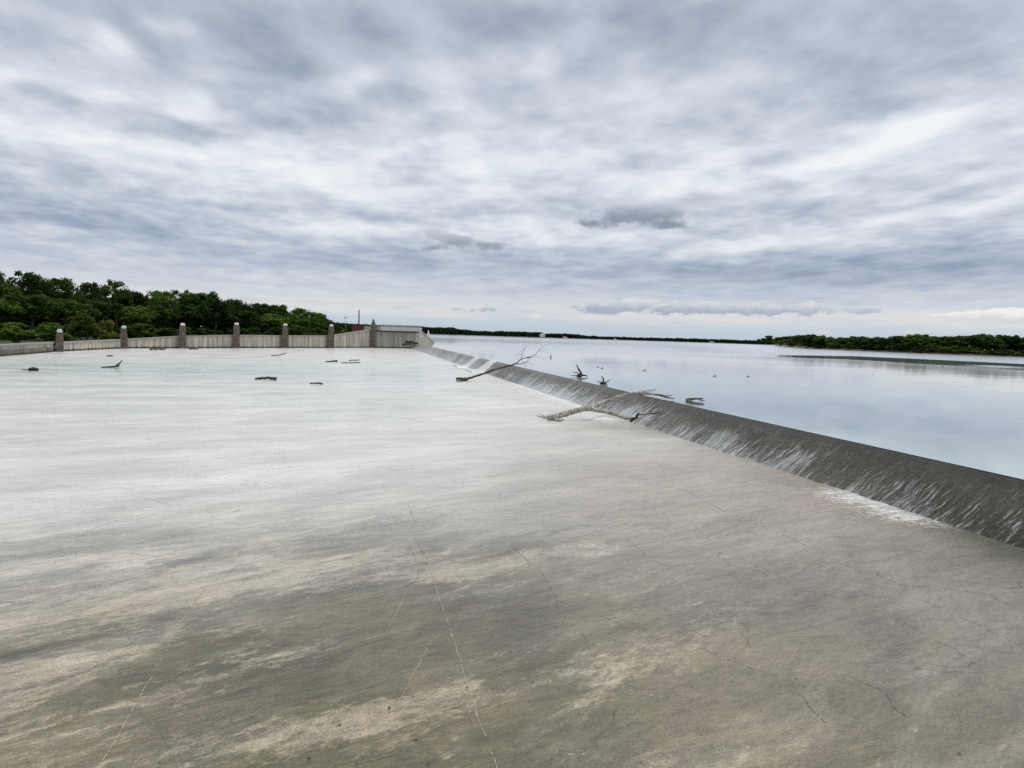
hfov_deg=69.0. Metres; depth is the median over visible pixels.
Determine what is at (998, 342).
lakeside tree
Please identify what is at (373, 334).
stone pillar
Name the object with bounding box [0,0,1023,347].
sky
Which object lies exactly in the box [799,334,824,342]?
lakeside tree
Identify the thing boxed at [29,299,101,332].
forest tree
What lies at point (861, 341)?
lakeside tree
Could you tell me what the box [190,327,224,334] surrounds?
bush
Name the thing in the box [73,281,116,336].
forest tree
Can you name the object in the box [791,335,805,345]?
lakeside tree
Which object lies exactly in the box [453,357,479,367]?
water spill
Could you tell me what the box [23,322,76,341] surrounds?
bush
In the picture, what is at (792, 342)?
waterside shrub
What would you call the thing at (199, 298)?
forest tree
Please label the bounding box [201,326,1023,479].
lake
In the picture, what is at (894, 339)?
lakeside tree
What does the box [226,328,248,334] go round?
bush
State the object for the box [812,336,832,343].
lakeside tree
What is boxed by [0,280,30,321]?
forest tree
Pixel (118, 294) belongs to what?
forest tree
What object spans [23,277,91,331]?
forest tree
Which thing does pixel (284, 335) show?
stone pillar
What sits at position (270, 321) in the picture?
forest tree
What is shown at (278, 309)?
forest tree
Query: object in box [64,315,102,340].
bush
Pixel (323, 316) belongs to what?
forest tree
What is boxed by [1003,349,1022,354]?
waterside shrub
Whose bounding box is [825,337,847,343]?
lakeside tree
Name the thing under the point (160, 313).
forest tree
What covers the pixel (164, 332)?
bush
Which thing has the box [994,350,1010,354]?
waterside shrub
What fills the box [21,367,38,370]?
log stub
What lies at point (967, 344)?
lakeside tree
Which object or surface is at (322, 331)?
bush
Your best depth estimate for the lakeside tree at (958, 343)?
310.30 m
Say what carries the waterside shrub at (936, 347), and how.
on the headland
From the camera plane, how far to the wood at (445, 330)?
729.96 m
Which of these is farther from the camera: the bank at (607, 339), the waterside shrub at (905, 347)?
the bank at (607, 339)
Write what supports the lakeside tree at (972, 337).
on the headland
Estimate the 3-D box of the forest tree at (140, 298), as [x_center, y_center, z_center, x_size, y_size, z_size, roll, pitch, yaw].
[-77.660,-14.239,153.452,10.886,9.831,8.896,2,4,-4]
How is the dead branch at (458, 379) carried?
on the spillway apron
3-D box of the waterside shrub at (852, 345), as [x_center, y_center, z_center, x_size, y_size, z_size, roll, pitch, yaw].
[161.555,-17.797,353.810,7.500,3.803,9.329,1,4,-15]
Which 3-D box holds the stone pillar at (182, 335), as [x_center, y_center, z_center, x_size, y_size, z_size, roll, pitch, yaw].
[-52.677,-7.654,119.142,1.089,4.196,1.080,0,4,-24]
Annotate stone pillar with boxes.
[55,329,63,351]
[120,326,127,348]
[179,323,185,347]
[233,323,239,347]
[282,323,287,347]
[328,324,333,347]
[370,319,375,347]
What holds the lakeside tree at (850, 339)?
on the headland
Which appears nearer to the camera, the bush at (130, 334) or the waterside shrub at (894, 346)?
the bush at (130, 334)
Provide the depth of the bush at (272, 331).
142.87 m
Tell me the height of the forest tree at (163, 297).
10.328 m
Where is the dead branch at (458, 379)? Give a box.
[456,344,547,381]
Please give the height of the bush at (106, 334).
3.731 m
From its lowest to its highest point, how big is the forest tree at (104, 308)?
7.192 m
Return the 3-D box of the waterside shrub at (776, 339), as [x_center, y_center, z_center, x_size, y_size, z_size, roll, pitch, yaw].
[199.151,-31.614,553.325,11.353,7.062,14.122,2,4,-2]
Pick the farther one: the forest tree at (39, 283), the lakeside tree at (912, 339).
the lakeside tree at (912, 339)
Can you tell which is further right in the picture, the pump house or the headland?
the headland
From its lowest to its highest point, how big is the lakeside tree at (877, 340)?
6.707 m
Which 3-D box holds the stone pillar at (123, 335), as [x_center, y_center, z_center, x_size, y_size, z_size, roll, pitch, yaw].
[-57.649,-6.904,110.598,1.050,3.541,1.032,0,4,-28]
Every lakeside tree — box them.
[777,336,793,345]
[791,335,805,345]
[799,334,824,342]
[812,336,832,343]
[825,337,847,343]
[842,336,869,348]
[854,337,873,344]
[865,337,891,345]
[885,335,915,346]
[900,335,927,350]
[904,334,932,348]
[923,336,956,351]
[937,336,967,348]
[946,335,988,349]
[964,334,1003,350]
[967,333,1005,348]
[996,335,1021,350]
[1008,338,1023,350]
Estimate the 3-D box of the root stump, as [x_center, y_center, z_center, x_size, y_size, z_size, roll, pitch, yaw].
[4.673,-0.847,52.506,1.318,1.040,0.637,1,4,-10]
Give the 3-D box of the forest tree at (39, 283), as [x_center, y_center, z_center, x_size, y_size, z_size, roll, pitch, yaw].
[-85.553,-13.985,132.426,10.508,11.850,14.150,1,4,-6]
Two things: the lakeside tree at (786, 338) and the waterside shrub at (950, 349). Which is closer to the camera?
the waterside shrub at (950, 349)
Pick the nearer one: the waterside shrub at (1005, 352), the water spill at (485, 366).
the water spill at (485, 366)
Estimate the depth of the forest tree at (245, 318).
154.71 m
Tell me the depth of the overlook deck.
163.80 m
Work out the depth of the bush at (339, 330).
194.53 m
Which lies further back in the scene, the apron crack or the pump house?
the pump house
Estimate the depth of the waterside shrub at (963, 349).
303.60 m
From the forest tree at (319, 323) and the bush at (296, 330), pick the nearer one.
the bush at (296, 330)
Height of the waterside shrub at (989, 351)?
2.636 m
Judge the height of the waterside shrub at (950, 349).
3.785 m
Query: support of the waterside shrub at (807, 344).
on the headland
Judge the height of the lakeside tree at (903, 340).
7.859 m
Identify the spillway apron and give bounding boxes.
[0,348,1023,767]
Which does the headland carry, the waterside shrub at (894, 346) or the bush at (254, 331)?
the waterside shrub at (894, 346)
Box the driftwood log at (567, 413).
[536,389,673,421]
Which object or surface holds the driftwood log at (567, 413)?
on the spillway apron
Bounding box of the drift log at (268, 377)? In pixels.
[255,376,276,379]
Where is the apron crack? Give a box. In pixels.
[4,435,1018,716]
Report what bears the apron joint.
on the spillway apron
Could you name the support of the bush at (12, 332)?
on the bank at (3, 341)
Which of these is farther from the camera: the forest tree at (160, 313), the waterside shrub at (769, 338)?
the waterside shrub at (769, 338)
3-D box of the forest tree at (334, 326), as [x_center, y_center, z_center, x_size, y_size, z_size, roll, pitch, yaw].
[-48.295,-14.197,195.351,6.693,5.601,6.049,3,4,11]
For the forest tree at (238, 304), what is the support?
on the bank at (3, 341)
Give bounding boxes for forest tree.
[0,270,63,329]
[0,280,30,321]
[0,292,79,339]
[0,296,27,315]
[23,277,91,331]
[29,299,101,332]
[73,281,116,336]
[86,300,123,339]
[95,279,139,326]
[108,305,155,326]
[112,291,162,323]
[143,290,179,336]
[146,304,180,336]
[162,289,196,306]
[163,303,206,330]
[181,291,236,310]
[188,300,234,330]
[210,298,252,329]
[222,309,260,331]
[249,302,275,332]
[251,313,284,331]
[268,304,293,331]
[278,314,310,334]
[291,308,321,325]
[308,317,330,332]
[310,312,328,332]
[315,320,337,331]
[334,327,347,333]
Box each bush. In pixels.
[0,322,49,342]
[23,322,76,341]
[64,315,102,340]
[87,320,119,339]
[110,326,142,338]
[131,323,159,337]
[153,327,178,336]
[175,327,194,335]
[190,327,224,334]
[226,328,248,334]
[241,328,259,334]
[259,327,281,334]
[288,325,311,334]
[306,327,327,334]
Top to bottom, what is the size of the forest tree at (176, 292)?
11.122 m
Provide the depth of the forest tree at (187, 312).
147.12 m
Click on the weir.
(985, 503)
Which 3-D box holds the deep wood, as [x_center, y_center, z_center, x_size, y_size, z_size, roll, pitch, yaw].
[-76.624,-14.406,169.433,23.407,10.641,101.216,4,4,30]
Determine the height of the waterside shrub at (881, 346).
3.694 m
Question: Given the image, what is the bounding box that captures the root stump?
[571,365,587,376]
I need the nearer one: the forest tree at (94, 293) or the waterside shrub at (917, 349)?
the forest tree at (94, 293)
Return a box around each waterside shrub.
[757,335,773,340]
[773,337,782,344]
[785,341,797,345]
[800,341,813,346]
[810,342,828,347]
[826,343,842,348]
[840,343,858,348]
[858,345,878,349]
[870,344,891,349]
[886,343,900,350]
[898,344,914,351]
[912,346,933,351]
[924,345,941,352]
[939,346,961,352]
[957,346,973,352]
[965,348,985,353]
[982,349,1002,354]
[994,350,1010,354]
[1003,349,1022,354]
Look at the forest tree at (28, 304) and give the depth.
115.79 m
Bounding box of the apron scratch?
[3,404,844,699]
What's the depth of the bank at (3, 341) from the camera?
114.72 m
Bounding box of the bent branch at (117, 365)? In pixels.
[101,360,122,367]
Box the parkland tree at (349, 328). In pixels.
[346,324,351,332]
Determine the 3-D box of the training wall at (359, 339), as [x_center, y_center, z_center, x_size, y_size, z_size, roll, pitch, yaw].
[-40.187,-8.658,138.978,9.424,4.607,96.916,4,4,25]
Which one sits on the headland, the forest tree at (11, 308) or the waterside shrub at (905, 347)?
the waterside shrub at (905, 347)
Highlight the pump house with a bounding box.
[352,310,363,331]
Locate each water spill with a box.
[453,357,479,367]
[465,360,495,372]
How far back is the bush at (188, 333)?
129.81 m
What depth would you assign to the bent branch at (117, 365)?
62.74 m
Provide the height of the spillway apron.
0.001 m
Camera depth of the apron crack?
11.96 m
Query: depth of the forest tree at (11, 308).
111.56 m
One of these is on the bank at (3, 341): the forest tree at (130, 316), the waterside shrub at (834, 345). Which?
the forest tree at (130, 316)
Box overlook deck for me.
[364,324,421,332]
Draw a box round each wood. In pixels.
[3,293,319,335]
[334,322,774,344]
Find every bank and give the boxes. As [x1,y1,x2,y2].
[0,334,161,343]
[445,334,764,344]
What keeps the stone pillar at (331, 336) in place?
on the spillway apron
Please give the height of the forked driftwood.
0.214 m
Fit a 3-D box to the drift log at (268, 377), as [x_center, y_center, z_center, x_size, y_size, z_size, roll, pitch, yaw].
[-17.929,-0.425,55.380,2.300,0.328,1.072,4,4,29]
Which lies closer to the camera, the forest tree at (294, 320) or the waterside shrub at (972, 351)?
the forest tree at (294, 320)
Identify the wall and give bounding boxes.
[0,342,55,355]
[64,329,433,350]
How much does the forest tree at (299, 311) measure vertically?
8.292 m
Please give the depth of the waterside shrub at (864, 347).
340.79 m
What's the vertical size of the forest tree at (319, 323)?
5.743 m
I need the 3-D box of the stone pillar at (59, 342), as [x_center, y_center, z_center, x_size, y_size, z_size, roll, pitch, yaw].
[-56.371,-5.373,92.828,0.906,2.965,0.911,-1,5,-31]
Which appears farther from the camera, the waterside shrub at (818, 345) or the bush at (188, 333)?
the waterside shrub at (818, 345)
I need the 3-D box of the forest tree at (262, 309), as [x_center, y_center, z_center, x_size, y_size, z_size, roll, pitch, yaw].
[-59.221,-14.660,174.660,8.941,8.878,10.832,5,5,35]
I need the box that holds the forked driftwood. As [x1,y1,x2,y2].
[685,398,704,404]
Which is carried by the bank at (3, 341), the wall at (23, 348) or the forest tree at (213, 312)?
the forest tree at (213, 312)
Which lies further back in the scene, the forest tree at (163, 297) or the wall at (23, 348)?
the forest tree at (163, 297)
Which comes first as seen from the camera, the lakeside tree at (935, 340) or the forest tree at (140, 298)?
the forest tree at (140, 298)
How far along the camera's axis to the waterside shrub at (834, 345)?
365.21 m
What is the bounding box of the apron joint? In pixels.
[99,503,496,766]
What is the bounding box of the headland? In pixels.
[773,339,1023,356]
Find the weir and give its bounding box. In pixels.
[411,344,1023,547]
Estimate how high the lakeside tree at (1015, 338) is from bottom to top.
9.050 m
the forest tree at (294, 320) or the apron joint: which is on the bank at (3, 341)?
the forest tree at (294, 320)
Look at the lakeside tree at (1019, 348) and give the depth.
308.96 m
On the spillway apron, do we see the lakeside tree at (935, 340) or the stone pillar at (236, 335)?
the stone pillar at (236, 335)
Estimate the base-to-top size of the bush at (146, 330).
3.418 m
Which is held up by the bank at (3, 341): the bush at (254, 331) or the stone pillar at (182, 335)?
the bush at (254, 331)

